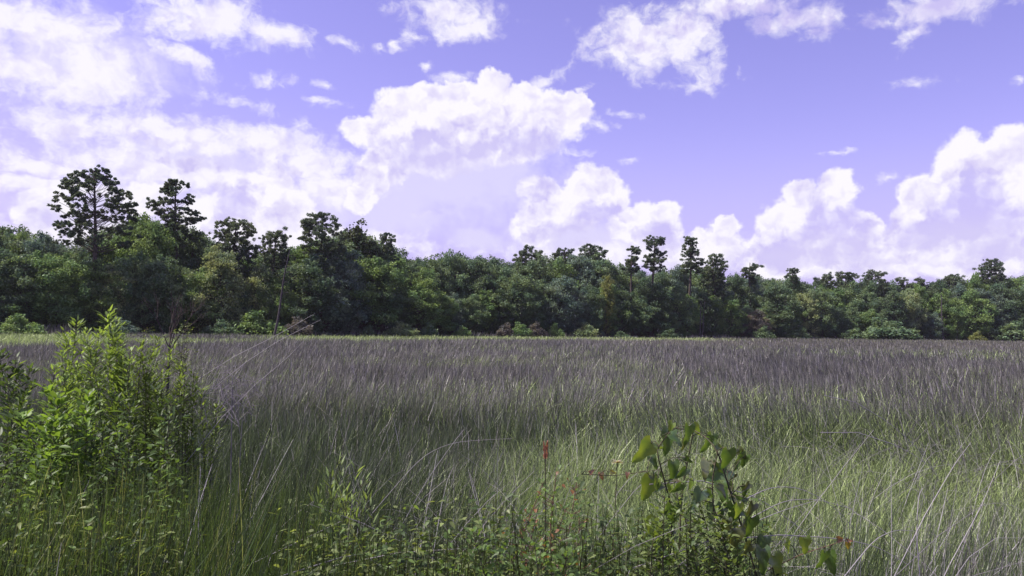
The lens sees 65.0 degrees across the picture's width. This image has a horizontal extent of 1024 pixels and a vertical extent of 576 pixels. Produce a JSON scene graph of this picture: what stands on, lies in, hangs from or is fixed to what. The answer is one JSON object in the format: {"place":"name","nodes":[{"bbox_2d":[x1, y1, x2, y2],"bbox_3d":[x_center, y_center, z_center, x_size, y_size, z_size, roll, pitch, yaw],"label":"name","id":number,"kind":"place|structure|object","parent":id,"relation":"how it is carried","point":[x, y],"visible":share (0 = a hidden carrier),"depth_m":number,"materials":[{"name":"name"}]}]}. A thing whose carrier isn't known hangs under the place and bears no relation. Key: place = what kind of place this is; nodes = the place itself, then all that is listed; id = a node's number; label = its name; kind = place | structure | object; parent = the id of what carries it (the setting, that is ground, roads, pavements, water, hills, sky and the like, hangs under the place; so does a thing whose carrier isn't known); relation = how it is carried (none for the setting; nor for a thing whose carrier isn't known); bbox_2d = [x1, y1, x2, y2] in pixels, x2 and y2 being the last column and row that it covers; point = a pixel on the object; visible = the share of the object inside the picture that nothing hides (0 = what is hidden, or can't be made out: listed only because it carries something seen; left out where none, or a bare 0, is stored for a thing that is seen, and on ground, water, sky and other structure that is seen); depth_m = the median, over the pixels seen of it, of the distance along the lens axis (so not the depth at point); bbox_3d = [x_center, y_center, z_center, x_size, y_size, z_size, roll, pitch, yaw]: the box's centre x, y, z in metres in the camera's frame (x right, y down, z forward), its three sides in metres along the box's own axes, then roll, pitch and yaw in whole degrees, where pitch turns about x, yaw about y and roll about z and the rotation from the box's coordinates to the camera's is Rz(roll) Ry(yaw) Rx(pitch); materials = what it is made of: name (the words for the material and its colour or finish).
{"place":"outdoors","nodes":[
{"label":"outdoors","id":0,"kind":"place"},
{"bbox_2d":[0,455,760,575],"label":"bank grass","id":1,"kind":"structure","parent":0,"point":[213,558],"depth_m":2.50,"materials":[{"name":"green plant"}]},
{"bbox_2d":[0,323,1023,575],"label":"ground","id":2,"kind":"structure","parent":0,"point":[493,334],"depth_m":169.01,"materials":[{"name":"green plant"}]},
{"bbox_2d":[0,344,41,538],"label":"shrub","id":3,"kind":"object","parent":2,"relation":"on","point":[20,394],"visible":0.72,"depth_m":4.11,"materials":[{"name":"green plant"}]},
{"bbox_2d":[0,313,46,334],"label":"bush","id":4,"kind":"object","parent":2,"relation":"on","point":[16,323],"visible":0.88,"depth_m":89.50,"materials":[{"name":"green plant"}]},
{"bbox_2d":[0,247,52,329],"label":"broadleaf tree","id":5,"kind":"object","parent":2,"relation":"on","point":[19,275],"visible":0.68,"depth_m":95.69,"materials":[{"name":"green plant"}]},
{"bbox_2d":[0,250,82,331],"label":"broadleaf tree","id":6,"kind":"object","parent":2,"relation":"on","point":[41,263],"visible":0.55,"depth_m":97.06,"materials":[{"name":"green plant"}]},
{"bbox_2d":[10,230,76,321],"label":"broadleaf tree","id":7,"kind":"object","parent":2,"relation":"on","point":[41,245],"visible":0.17,"depth_m":104.93,"materials":[{"name":"green plant"}]},
{"bbox_2d":[0,382,107,565],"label":"shrub","id":8,"kind":"object","parent":2,"relation":"on","point":[57,422],"visible":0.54,"depth_m":3.63,"materials":[{"name":"green plant"}]},
{"bbox_2d":[22,252,101,327],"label":"broadleaf tree","id":9,"kind":"object","parent":2,"relation":"on","point":[68,266],"visible":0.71,"depth_m":98.28,"materials":[{"name":"green plant"}]},
{"bbox_2d":[8,316,127,527],"bbox_3d":[-2.435,1.141,4.422,0.741,1.996,0.511,-1,-4,39],"label":"shrub","id":10,"kind":"object","parent":2,"relation":"on","point":[72,384],"visible":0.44,"depth_m":4.36,"materials":[{"name":"green plant"}]},
{"bbox_2d":[47,164,142,331],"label":"pine tree","id":11,"kind":"object","parent":2,"relation":"on","point":[73,189],"visible":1,"depth_m":102.60,"materials":[{"name":"green plant"}]},
{"bbox_2d":[66,257,132,331],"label":"broadleaf tree","id":12,"kind":"object","parent":2,"relation":"on","point":[105,296],"visible":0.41,"depth_m":101.86,"materials":[{"name":"green plant"}]},
{"bbox_2d":[62,304,155,556],"bbox_3d":[-2.335,1.137,4.556,0.706,2.094,0.716,1,-3,0],"label":"shrub","id":13,"kind":"object","parent":2,"relation":"on","point":[116,379],"visible":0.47,"depth_m":4.53,"materials":[{"name":"green plant"}]},
{"bbox_2d":[84,264,138,330],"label":"broadleaf tree","id":14,"kind":"object","parent":2,"relation":"on","point":[114,288],"visible":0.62,"depth_m":102.62,"materials":[{"name":"green plant"}]},
{"bbox_2d":[83,233,144,266],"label":"broadleaf tree","id":15,"kind":"object","parent":2,"relation":"on","point":[121,254],"visible":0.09,"depth_m":110.97,"materials":[{"name":"green plant"}]},
{"bbox_2d":[78,383,188,572],"bbox_3d":[-1.887,1.277,3.910,0.610,1.593,0.577,1,-3,0],"label":"shrub","id":16,"kind":"object","parent":2,"relation":"on","point":[102,451],"visible":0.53,"depth_m":4.01,"materials":[{"name":"green plant"}]},
{"bbox_2d":[104,251,168,332],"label":"broadleaf tree","id":17,"kind":"object","parent":2,"relation":"on","point":[122,265],"visible":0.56,"depth_m":105.21,"materials":[{"name":"green plant"}]},
{"bbox_2d":[105,211,188,276],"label":"broadleaf tree","id":18,"kind":"object","parent":2,"relation":"on","point":[147,229],"visible":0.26,"depth_m":111.84,"materials":[{"name":"green plant"}]},
{"bbox_2d":[125,263,175,333],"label":"broadleaf tree","id":19,"kind":"object","parent":2,"relation":"on","point":[145,323],"visible":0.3,"depth_m":106.30,"materials":[{"name":"green plant"}]},
{"bbox_2d":[121,253,199,333],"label":"broadleaf tree","id":20,"kind":"object","parent":2,"relation":"on","point":[167,274],"visible":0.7,"depth_m":106.30,"materials":[{"name":"green plant"}]},
{"bbox_2d":[120,320,214,543],"bbox_3d":[-2.045,1.229,4.788,0.435,2.076,0.685,0,-3,7],"label":"shrub","id":21,"kind":"object","parent":2,"relation":"on","point":[182,356],"visible":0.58,"depth_m":4.91,"materials":[{"name":"green plant"}]},
{"bbox_2d":[141,289,208,459],"bbox_3d":[-2.529,1.229,5.973,0.504,2.456,0.265,2,-3,-22],"label":"dead bush","id":22,"kind":"object","parent":2,"relation":"on","point":[174,320],"visible":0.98,"depth_m":5.99,"materials":[{"name":"brown plant"}]},
{"bbox_2d":[145,178,206,333],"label":"pine tree","id":23,"kind":"object","parent":2,"relation":"on","point":[168,189],"visible":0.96,"depth_m":114.86,"materials":[{"name":"green plant"}]},
{"bbox_2d":[126,334,227,552],"bbox_3d":[-2.074,1.264,4.820,0.626,1.982,0.582,0,-3,20],"label":"shrub","id":24,"kind":"object","parent":2,"relation":"on","point":[153,424],"visible":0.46,"depth_m":4.83,"materials":[{"name":"green plant"}]},
{"bbox_2d":[151,279,217,334],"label":"broadleaf tree","id":25,"kind":"object","parent":2,"relation":"on","point":[194,317],"visible":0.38,"depth_m":107.76,"materials":[{"name":"green plant"}]},
{"bbox_2d":[178,229,221,333],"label":"broadleaf tree","id":26,"kind":"object","parent":2,"relation":"on","point":[193,250],"visible":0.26,"depth_m":118.22,"materials":[{"name":"green plant"}]},
{"bbox_2d":[167,267,234,331],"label":"broadleaf tree","id":27,"kind":"object","parent":2,"relation":"on","point":[211,314],"visible":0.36,"depth_m":109.49,"materials":[{"name":"green plant"}]},
{"bbox_2d":[162,344,266,530],"bbox_3d":[-1.608,1.261,4.438,0.650,1.919,0.631,1,-3,0],"label":"twig tangle","id":28,"kind":"object","parent":2,"relation":"on","point":[232,397],"visible":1,"depth_m":4.38,"materials":[{"name":"brown plant"}]},
{"bbox_2d":[185,243,250,332],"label":"broadleaf tree","id":29,"kind":"object","parent":2,"relation":"on","point":[220,266],"visible":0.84,"depth_m":110.11,"materials":[{"name":"green plant"}]},
{"bbox_2d":[208,216,260,291],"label":"pine tree","id":30,"kind":"object","parent":2,"relation":"on","point":[241,241],"visible":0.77,"depth_m":118.32,"materials":[{"name":"green plant"}]},
{"bbox_2d":[230,309,288,335],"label":"bush","id":31,"kind":"object","parent":2,"relation":"on","point":[253,322],"visible":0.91,"depth_m":108.53,"materials":[{"name":"green plant"}]},
{"bbox_2d":[236,263,284,332],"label":"broadleaf tree","id":32,"kind":"object","parent":2,"relation":"on","point":[257,278],"visible":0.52,"depth_m":116.98,"materials":[{"name":"green plant"}]},
{"bbox_2d":[253,226,296,280],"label":"pine tree","id":33,"kind":"object","parent":2,"relation":"on","point":[273,260],"visible":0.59,"depth_m":124.02,"materials":[{"name":"green plant"}]},
{"bbox_2d":[254,276,299,331],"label":"broadleaf tree","id":34,"kind":"object","parent":2,"relation":"on","point":[275,284],"visible":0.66,"depth_m":117.59,"materials":[{"name":"green plant"}]},
{"bbox_2d":[281,316,315,336],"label":"bush","id":35,"kind":"object","parent":2,"relation":"on","point":[300,327],"visible":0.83,"depth_m":114.71,"materials":[{"name":"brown plant"}]},
{"bbox_2d":[274,257,345,333],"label":"broadleaf tree","id":36,"kind":"object","parent":2,"relation":"on","point":[306,270],"visible":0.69,"depth_m":120.99,"materials":[{"name":"green plant"}]},
{"bbox_2d":[297,211,349,335],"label":"pine tree","id":37,"kind":"object","parent":2,"relation":"on","point":[309,224],"visible":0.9,"depth_m":124.92,"materials":[{"name":"green plant"}]},
{"bbox_2d":[296,251,355,336],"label":"broadleaf tree","id":38,"kind":"object","parent":2,"relation":"on","point":[335,275],"visible":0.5,"depth_m":123.94,"materials":[{"name":"green plant"}]},
{"bbox_2d":[325,245,372,335],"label":"broadleaf tree","id":39,"kind":"object","parent":2,"relation":"on","point":[357,314],"visible":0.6,"depth_m":126.90,"materials":[{"name":"green plant"}]},
{"bbox_2d":[299,452,404,572],"bbox_3d":[-0.665,1.342,3.426,0.728,1.330,0.496,1,-3,0],"label":"shrub","id":40,"kind":"object","parent":2,"relation":"on","point":[344,490],"visible":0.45,"depth_m":3.33,"materials":[{"name":"green plant"}]},
{"bbox_2d":[330,218,386,335],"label":"oak tree","id":41,"kind":"object","parent":2,"relation":"on","point":[355,233],"visible":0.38,"depth_m":133.51,"materials":[{"name":"green plant"}]},
{"bbox_2d":[324,228,396,336],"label":"broadleaf tree","id":42,"kind":"object","parent":2,"relation":"on","point":[361,247],"visible":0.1,"depth_m":133.56,"materials":[{"name":"green plant"}]},
{"bbox_2d":[343,249,406,335],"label":"broadleaf tree","id":43,"kind":"object","parent":2,"relation":"on","point":[372,265],"visible":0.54,"depth_m":130.88,"materials":[{"name":"green plant"}]},
{"bbox_2d":[352,273,414,333],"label":"broadleaf tree","id":44,"kind":"object","parent":2,"relation":"on","point":[387,296],"visible":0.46,"depth_m":131.91,"materials":[{"name":"green plant"}]},
{"bbox_2d":[0,399,789,575],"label":"leafy undergrowth","id":45,"kind":"object","parent":2,"relation":"on","point":[424,564],"visible":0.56,"depth_m":2.62,"materials":[{"name":"green plant"}]},
{"bbox_2d":[395,265,452,334],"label":"broadleaf tree","id":46,"kind":"object","parent":2,"relation":"on","point":[415,284],"visible":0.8,"depth_m":138.39,"materials":[{"name":"green plant"}]},
{"bbox_2d":[414,295,458,335],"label":"broadleaf tree","id":47,"kind":"object","parent":2,"relation":"on","point":[446,317],"visible":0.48,"depth_m":141.78,"materials":[{"name":"green plant"}]},
{"bbox_2d":[419,252,458,335],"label":"broadleaf tree","id":48,"kind":"object","parent":2,"relation":"on","point":[446,284],"visible":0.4,"depth_m":150.86,"materials":[{"name":"green plant"}]},
{"bbox_2d":[434,248,476,334],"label":"broadleaf tree","id":49,"kind":"object","parent":2,"relation":"on","point":[457,264],"visible":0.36,"depth_m":154.39,"materials":[{"name":"green plant"}]},
{"bbox_2d":[454,294,490,332],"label":"broadleaf tree","id":50,"kind":"object","parent":2,"relation":"on","point":[471,305],"visible":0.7,"depth_m":148.20,"materials":[{"name":"green plant"}]},
{"bbox_2d":[457,255,498,334],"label":"broadleaf tree","id":51,"kind":"object","parent":2,"relation":"on","point":[481,271],"visible":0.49,"depth_m":155.00,"materials":[{"name":"green plant"}]},
{"bbox_2d":[471,286,498,334],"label":"broadleaf tree","id":52,"kind":"object","parent":2,"relation":"on","point":[485,298],"visible":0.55,"depth_m":151.40,"materials":[{"name":"green plant"}]},
{"bbox_2d":[485,286,520,333],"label":"broadleaf tree","id":53,"kind":"object","parent":2,"relation":"on","point":[505,305],"visible":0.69,"depth_m":153.04,"materials":[{"name":"green plant"}]},
{"bbox_2d":[0,217,1023,340],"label":"woodland","id":54,"kind":"object","parent":2,"relation":"on","point":[403,256],"visible":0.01,"depth_m":167.08,"materials":[{"name":"green plant"}]},
{"bbox_2d":[438,526,591,575],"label":"shrub","id":55,"kind":"object","parent":2,"relation":"on","point":[536,558],"visible":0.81,"depth_m":2.27,"materials":[{"name":"green plant"}]},
{"bbox_2d":[488,266,542,329],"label":"broadleaf tree","id":56,"kind":"object","parent":2,"relation":"on","point":[518,285],"visible":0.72,"depth_m":154.79,"materials":[{"name":"green plant"}]},
{"bbox_2d":[510,292,549,330],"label":"broadleaf tree","id":57,"kind":"object","parent":2,"relation":"on","point":[527,311],"visible":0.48,"depth_m":155.55,"materials":[{"name":"green plant"}]},
{"bbox_2d":[482,465,591,575],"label":"briar","id":58,"kind":"object","parent":2,"relation":"on","point":[551,516],"visible":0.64,"depth_m":2.80,"materials":[{"name":"green plant"}]},
{"bbox_2d":[520,253,556,311],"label":"broadleaf tree","id":59,"kind":"object","parent":2,"relation":"on","point":[536,273],"visible":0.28,"depth_m":165.41,"materials":[{"name":"green plant"}]},
{"bbox_2d":[71,394,1023,575],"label":"dead stalks","id":60,"kind":"object","parent":2,"relation":"on","point":[753,501],"visible":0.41,"depth_m":5.94,"materials":[{"name":"beige plant"}]},
{"bbox_2d":[536,274,587,333],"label":"broadleaf tree","id":61,"kind":"object","parent":2,"relation":"on","point":[561,288],"visible":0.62,"depth_m":158.64,"materials":[{"name":"green plant"}]},
{"bbox_2d":[542,256,586,332],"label":"broadleaf tree","id":62,"kind":"object","parent":2,"relation":"on","point":[562,269],"visible":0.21,"depth_m":167.10,"materials":[{"name":"green plant"}]},
{"bbox_2d":[558,286,595,335],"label":"broadleaf tree","id":63,"kind":"object","parent":2,"relation":"on","point":[588,309],"visible":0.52,"depth_m":161.05,"materials":[{"name":"green plant"}]},
{"bbox_2d":[567,251,604,319],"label":"broadleaf tree","id":64,"kind":"object","parent":2,"relation":"on","point":[582,266],"visible":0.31,"depth_m":169.28,"materials":[{"name":"green plant"}]},
{"bbox_2d":[577,284,606,335],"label":"broadleaf tree","id":65,"kind":"object","parent":2,"relation":"on","point":[592,296],"visible":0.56,"depth_m":162.73,"materials":[{"name":"green plant"}]},
{"bbox_2d":[578,252,624,332],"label":"broadleaf tree","id":66,"kind":"object","parent":2,"relation":"on","point":[601,271],"visible":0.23,"depth_m":171.55,"materials":[{"name":"green plant"}]},
{"bbox_2d":[594,274,614,337],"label":"broadleaf tree","id":67,"kind":"object","parent":2,"relation":"on","point":[607,287],"visible":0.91,"depth_m":164.26,"materials":[{"name":"green plant"}]},
{"bbox_2d":[590,284,632,335],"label":"broadleaf tree","id":68,"kind":"object","parent":2,"relation":"on","point":[627,314],"visible":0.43,"depth_m":164.97,"materials":[{"name":"green plant"}]},
{"bbox_2d":[607,285,642,336],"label":"broadleaf tree","id":69,"kind":"object","parent":2,"relation":"on","point":[628,321],"visible":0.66,"depth_m":167.25,"materials":[{"name":"green plant"}]},
{"bbox_2d":[619,245,641,335],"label":"pine tree","id":70,"kind":"object","parent":2,"relation":"on","point":[632,260],"visible":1,"depth_m":170.12,"materials":[{"name":"green plant"}]},
{"bbox_2d":[621,295,656,335],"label":"broadleaf tree","id":71,"kind":"object","parent":2,"relation":"on","point":[646,316],"visible":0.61,"depth_m":168.43,"materials":[{"name":"green plant"}]},
{"bbox_2d":[632,276,675,337],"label":"broadleaf tree","id":72,"kind":"object","parent":2,"relation":"on","point":[651,292],"visible":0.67,"depth_m":170.60,"materials":[{"name":"green plant"}]},
{"bbox_2d":[641,235,667,337],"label":"pine tree","id":73,"kind":"object","parent":2,"relation":"on","point":[654,261],"visible":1,"depth_m":172.02,"materials":[{"name":"green plant"}]},
{"bbox_2d":[663,281,697,336],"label":"broadleaf tree","id":74,"kind":"object","parent":2,"relation":"on","point":[680,299],"visible":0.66,"depth_m":172.98,"materials":[{"name":"green plant"}]},
{"bbox_2d":[669,294,703,336],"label":"broadleaf tree","id":75,"kind":"object","parent":2,"relation":"on","point":[694,311],"visible":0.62,"depth_m":175.16,"materials":[{"name":"green plant"}]},
{"bbox_2d":[630,487,751,575],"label":"shrub","id":76,"kind":"object","parent":2,"relation":"on","point":[724,546],"visible":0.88,"depth_m":2.29,"materials":[{"name":"green plant"}]},
{"bbox_2d":[678,236,704,336],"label":"pine tree","id":77,"kind":"object","parent":2,"relation":"on","point":[690,253],"visible":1,"depth_m":176.03,"materials":[{"name":"green plant"}]},
{"bbox_2d":[690,288,718,337],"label":"broadleaf tree","id":78,"kind":"object","parent":2,"relation":"on","point":[701,297],"visible":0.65,"depth_m":176.91,"materials":[{"name":"green plant"}]},
{"bbox_2d":[695,253,731,336],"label":"pine tree","id":79,"kind":"object","parent":2,"relation":"on","point":[715,261],"visible":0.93,"depth_m":181.55,"materials":[{"name":"green plant"}]},
{"bbox_2d":[702,295,730,336],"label":"broadleaf tree","id":80,"kind":"object","parent":2,"relation":"on","point":[717,303],"visible":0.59,"depth_m":178.13,"materials":[{"name":"green plant"}]},
{"bbox_2d":[581,420,852,575],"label":"greenbrier vine","id":81,"kind":"object","parent":2,"relation":"on","point":[716,475],"visible":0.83,"depth_m":2.50,"materials":[{"name":"green plant"}]},
{"bbox_2d":[717,295,747,337],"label":"broadleaf tree","id":82,"kind":"object","parent":2,"relation":"on","point":[731,305],"visible":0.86,"depth_m":179.93,"materials":[{"name":"green plant"}]},
{"bbox_2d":[721,274,756,338],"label":"broadleaf tree","id":83,"kind":"object","parent":2,"relation":"on","point":[738,289],"visible":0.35,"depth_m":188.20,"materials":[{"name":"green plant"}]},
{"bbox_2d":[737,309,772,337],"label":"broadleaf tree","id":84,"kind":"object","parent":2,"relation":"on","point":[758,321],"visible":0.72,"depth_m":180.25,"materials":[{"name":"green plant"}]},
{"bbox_2d":[753,283,804,338],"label":"broadleaf tree","id":85,"kind":"object","parent":2,"relation":"on","point":[772,298],"visible":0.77,"depth_m":185.46,"materials":[{"name":"green plant"}]},
{"bbox_2d":[790,289,821,337],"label":"broadleaf tree","id":86,"kind":"object","parent":2,"relation":"on","point":[808,301],"visible":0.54,"depth_m":191.72,"materials":[{"name":"green plant"}]},
{"bbox_2d":[805,286,841,338],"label":"broadleaf tree","id":87,"kind":"object","parent":2,"relation":"on","point":[824,304],"visible":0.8,"depth_m":193.14,"materials":[{"name":"green plant"}]},
{"bbox_2d":[820,307,854,337],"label":"broadleaf tree","id":88,"kind":"object","parent":2,"relation":"on","point":[841,326],"visible":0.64,"depth_m":194.59,"materials":[{"name":"green plant"}]},
{"bbox_2d":[837,281,868,329],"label":"broadleaf tree","id":89,"kind":"object","parent":2,"relation":"on","point":[852,297],"visible":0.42,"depth_m":203.21,"materials":[{"name":"green plant"}]},
{"bbox_2d":[859,269,891,298],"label":"pine tree","id":90,"kind":"object","parent":2,"relation":"on","point":[881,283],"visible":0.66,"depth_m":206.29,"materials":[{"name":"green plant"}]},
{"bbox_2d":[858,317,920,339],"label":"bush","id":91,"kind":"object","parent":2,"relation":"on","point":[891,329],"visible":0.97,"depth_m":191.25,"materials":[{"name":"green plant"}]},
{"bbox_2d":[879,289,909,336],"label":"broadleaf tree","id":92,"kind":"object","parent":2,"relation":"on","point":[896,305],"visible":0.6,"depth_m":199.85,"materials":[{"name":"green plant"}]},
{"bbox_2d":[895,287,930,335],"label":"broadleaf tree","id":93,"kind":"object","parent":2,"relation":"on","point":[912,305],"visible":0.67,"depth_m":201.18,"materials":[{"name":"green plant"}]},
{"bbox_2d":[920,312,945,339],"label":"broadleaf tree","id":94,"kind":"object","parent":2,"relation":"on","point":[934,319],"visible":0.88,"depth_m":202.33,"materials":[{"name":"green plant"}]},
{"bbox_2d":[928,288,965,339],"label":"broadleaf tree","id":95,"kind":"object","parent":2,"relation":"on","point":[947,307],"visible":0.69,"depth_m":206.01,"materials":[{"name":"green plant"}]},
{"bbox_2d":[947,288,999,340],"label":"broadleaf tree","id":96,"kind":"object","parent":2,"relation":"on","point":[968,299],"visible":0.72,"depth_m":204.34,"materials":[{"name":"green plant"}]},
{"bbox_2d":[972,258,1006,283],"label":"pine tree","id":97,"kind":"object","parent":2,"relation":"on","point":[989,276],"visible":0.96,"depth_m":217.58,"materials":[{"name":"green plant"}]},
{"bbox_2d":[983,320,1023,340],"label":"bush","id":98,"kind":"object","parent":2,"relation":"on","point":[1011,331],"visible":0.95,"depth_m":201.71,"materials":[{"name":"green plant"}]},
{"bbox_2d":[988,283,1023,339],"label":"broadleaf tree","id":99,"kind":"object","parent":2,"relation":"on","point":[1008,294],"visible":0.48,"depth_m":208.15,"materials":[{"name":"green plant"}]},
{"bbox_2d":[0,0,1023,335],"label":"sky","id":100,"kind":"structure","parent":0,"point":[817,138],"materials":[{"name":"blue"}]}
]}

